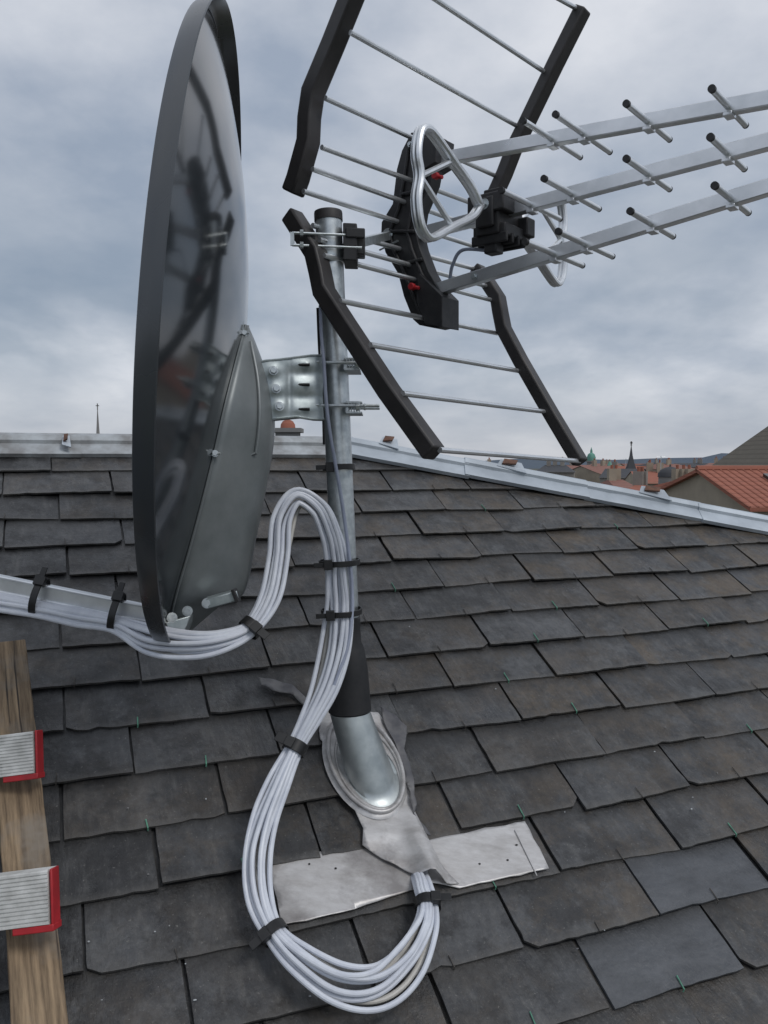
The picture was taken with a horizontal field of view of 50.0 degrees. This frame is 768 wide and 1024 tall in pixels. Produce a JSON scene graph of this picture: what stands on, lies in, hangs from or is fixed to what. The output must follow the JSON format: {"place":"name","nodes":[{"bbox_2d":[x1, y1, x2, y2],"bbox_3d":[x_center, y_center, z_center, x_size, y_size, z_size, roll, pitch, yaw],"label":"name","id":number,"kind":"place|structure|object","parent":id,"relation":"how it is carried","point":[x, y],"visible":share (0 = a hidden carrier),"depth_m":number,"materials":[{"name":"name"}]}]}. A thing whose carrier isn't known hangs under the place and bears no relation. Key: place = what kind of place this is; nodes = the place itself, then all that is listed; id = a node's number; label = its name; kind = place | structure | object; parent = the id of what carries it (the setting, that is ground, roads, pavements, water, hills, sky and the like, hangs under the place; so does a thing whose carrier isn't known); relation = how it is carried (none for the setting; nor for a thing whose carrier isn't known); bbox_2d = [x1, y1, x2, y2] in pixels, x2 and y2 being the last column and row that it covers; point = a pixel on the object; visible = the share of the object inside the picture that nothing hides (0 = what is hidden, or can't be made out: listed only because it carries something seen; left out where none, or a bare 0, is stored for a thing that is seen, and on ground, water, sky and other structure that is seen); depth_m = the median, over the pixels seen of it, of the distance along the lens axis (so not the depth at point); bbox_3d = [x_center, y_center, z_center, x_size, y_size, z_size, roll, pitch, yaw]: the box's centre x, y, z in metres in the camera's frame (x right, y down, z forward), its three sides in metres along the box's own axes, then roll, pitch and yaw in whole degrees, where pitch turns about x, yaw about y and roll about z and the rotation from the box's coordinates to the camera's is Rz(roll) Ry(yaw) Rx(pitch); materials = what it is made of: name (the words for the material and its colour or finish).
{"place":"outdoors","nodes":[
{"label":"outdoors","id":0,"kind":"place"},
{"bbox_2d":[96,403,99,433],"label":"church steeple","id":1,"kind":"object","parent":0,"point":[97,428],"visible":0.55,"depth_m":199.17,"materials":[{"name":"grey stone"}]},
{"bbox_2d":[0,0,767,460],"label":"sky","id":2,"kind":"structure","parent":0,"point":[660,346],"materials":[{"name":"grey"}]},
{"bbox_2d":[537,461,574,477],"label":"town house","id":3,"kind":"structure","parent":0,"point":[562,469],"depth_m":136.43,"materials":[{"name":"grey tile"}]},
{"bbox_2d":[567,463,590,468],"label":"town house","id":4,"kind":"structure","parent":0,"point":[570,465],"depth_m":198.57,"materials":[{"name":"red tile"}]},
{"bbox_2d":[586,447,595,464],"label":"green domed church tower","id":5,"kind":"structure","parent":0,"point":[591,456],"depth_m":278.92,"materials":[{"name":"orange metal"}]},
{"bbox_2d":[572,458,620,482],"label":"town house","id":6,"kind":"structure","parent":0,"point":[593,472],"depth_m":147.74,"materials":[{"name":"red tile"}]},
{"bbox_2d":[591,459,623,465],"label":"town house","id":7,"kind":"structure","parent":0,"point":[607,461],"depth_m":259.34,"materials":[{"name":"brown glass"}]},
{"bbox_2d":[491,453,728,468],"bbox_3d":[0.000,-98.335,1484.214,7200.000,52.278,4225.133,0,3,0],"label":"hills","id":8,"kind":"structure","parent":0,"point":[532,464],"depth_m":2614.21,"materials":[{"name":"grey"}]},
{"bbox_2d":[601,465,632,488],"bbox_3d":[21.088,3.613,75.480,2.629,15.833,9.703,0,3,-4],"label":"town house","id":9,"kind":"structure","parent":0,"point":[613,477],"depth_m":74.70,"materials":[{"name":"beige glass"}]},
{"bbox_2d":[599,459,645,482],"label":"town house","id":10,"kind":"structure","parent":0,"point":[624,474],"depth_m":118.35,"materials":[{"name":"brown glass"}]},
{"bbox_2d":[626,441,635,468],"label":"dark spired church tower","id":11,"kind":"structure","parent":0,"point":[630,464],"depth_m":139.62,"materials":[{"name":"grey stone"}]},
{"bbox_2d":[618,461,648,468],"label":"town house","id":12,"kind":"structure","parent":0,"point":[622,467],"depth_m":227.04,"materials":[{"name":"ceramic"}]},
{"bbox_2d":[629,467,647,490],"bbox_3d":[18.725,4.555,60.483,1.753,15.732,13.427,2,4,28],"label":"town house","id":13,"kind":"structure","parent":0,"point":[640,476],"depth_m":60.28,"materials":[{"name":"ceramic"}]},
{"bbox_2d":[637,458,665,465],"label":"town house","id":14,"kind":"structure","parent":0,"point":[656,460],"depth_m":238.89,"materials":[{"name":"brown glass"}]},
{"bbox_2d":[657,464,675,483],"bbox_3d":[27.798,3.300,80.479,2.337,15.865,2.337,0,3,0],"label":"domed pavilion","id":15,"kind":"structure","parent":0,"point":[664,475],"depth_m":79.45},
{"bbox_2d":[644,458,694,470],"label":"town house","id":16,"kind":"structure","parent":0,"point":[668,462],"depth_m":178.93,"materials":[{"name":"brown glass"}]},
{"bbox_2d":[654,465,694,486],"bbox_3d":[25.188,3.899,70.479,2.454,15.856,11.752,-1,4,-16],"label":"town house","id":17,"kind":"structure","parent":0,"point":[677,472],"depth_m":69.53,"materials":[{"name":"ceramic"}]},
{"bbox_2d":[674,458,707,467],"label":"town house","id":18,"kind":"structure","parent":0,"point":[694,463],"depth_m":218.35,"materials":[{"name":"grey glass"}]},
{"bbox_2d":[661,465,767,514],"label":"orange roofed house","id":19,"kind":"structure","parent":0,"point":[741,487],"depth_m":33.05,"materials":[{"name":"tile"}]},
{"bbox_2d":[706,456,723,464],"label":"town house","id":20,"kind":"structure","parent":0,"point":[715,459],"depth_m":170.13,"materials":[{"name":"brown glass"}]},
{"bbox_2d":[713,426,767,464],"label":"grey roofed house","id":21,"kind":"structure","parent":0,"point":[753,450],"depth_m":52.37,"materials":[{"name":"tile"}]},
{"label":"roof deck","id":22,"kind":"object","parent":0,"visible":0},
{"bbox_2d":[275,420,303,435],"bbox_3d":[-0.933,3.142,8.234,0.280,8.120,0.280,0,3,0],"label":"chimney","id":23,"kind":"object","parent":22,"relation":"on","point":[287,428],"visible":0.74,"depth_m":7.89,"materials":[{"name":"ceramic"}]},
{"bbox_2d":[0,457,767,1023],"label":"slates","id":24,"kind":"structure","parent":22,"relation":"on","point":[548,761],"depth_m":1.66,"materials":[{"name":"grey stone"}]},
{"bbox_2d":[0,640,67,1023],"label":"wooden roof ladder","id":25,"kind":"object","parent":24,"relation":"on","point":[30,921],"visible":1,"depth_m":1.22,"materials":[{"name":"brown wood"}]},
{"bbox_2d":[4,484,757,1023],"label":"slate hooks","id":26,"kind":"object","parent":24,"relation":"on","point":[464,724],"visible":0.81,"depth_m":1.68,"materials":[{"name":"metal"}]},
{"bbox_2d":[0,432,767,534],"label":"zinc ridge flashing","id":27,"kind":"object","parent":24,"relation":"on","point":[516,473],"visible":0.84,"depth_m":2.68,"materials":[{"name":"grey metal"}]},
{"bbox_2d":[259,677,548,923],"bbox_3d":[0.000,0.498,1.589,0.498,0.283,0.459,-1,4,-18],"label":"lead flashing","id":28,"kind":"object","parent":24,"relation":"on","point":[367,766],"visible":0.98,"depth_m":1.48,"materials":[{"name":"grey metal"}]},
{"bbox_2d":[314,207,370,716],"bbox_3d":[-0.081,-0.091,1.553,0.081,0.949,0.116,-8,9,-67],"label":"antenna mast","id":29,"kind":"object","parent":28,"relation":"on","point":[352,698],"visible":0.48,"depth_m":1.54,"materials":[{"name":"metal"}]},
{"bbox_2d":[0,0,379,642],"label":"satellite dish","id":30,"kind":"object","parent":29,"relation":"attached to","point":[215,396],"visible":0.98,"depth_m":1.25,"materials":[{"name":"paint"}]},
{"bbox_2d":[0,306,451,1013],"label":"coaxial cable bundle","id":31,"kind":"object","parent":29,"relation":"attached to","point":[276,936],"visible":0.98,"depth_m":1.38,"materials":[{"name":"plastic"}]},
{"bbox_2d":[282,0,767,465],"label":"tv antenna","id":32,"kind":"object","parent":29,"relation":"attached to","point":[497,220],"visible":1,"depth_m":1.53,"materials":[{"name":"metal"}]},
{"bbox_2d":[87,626,734,1000],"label":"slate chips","id":33,"kind":"object","parent":24,"relation":"on","point":[310,995],"visible":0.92,"depth_m":1.37,"materials":[{"name":"stone"}]},
{"label":"ground","id":34,"kind":"structure","parent":0,"visible":0},
{"bbox_2d":[624,460,663,485],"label":"town house","id":35,"kind":"structure","parent":34,"relation":"on","point":[652,478],"depth_m":94.14,"materials":[{"name":"ceramic"}]}
]}

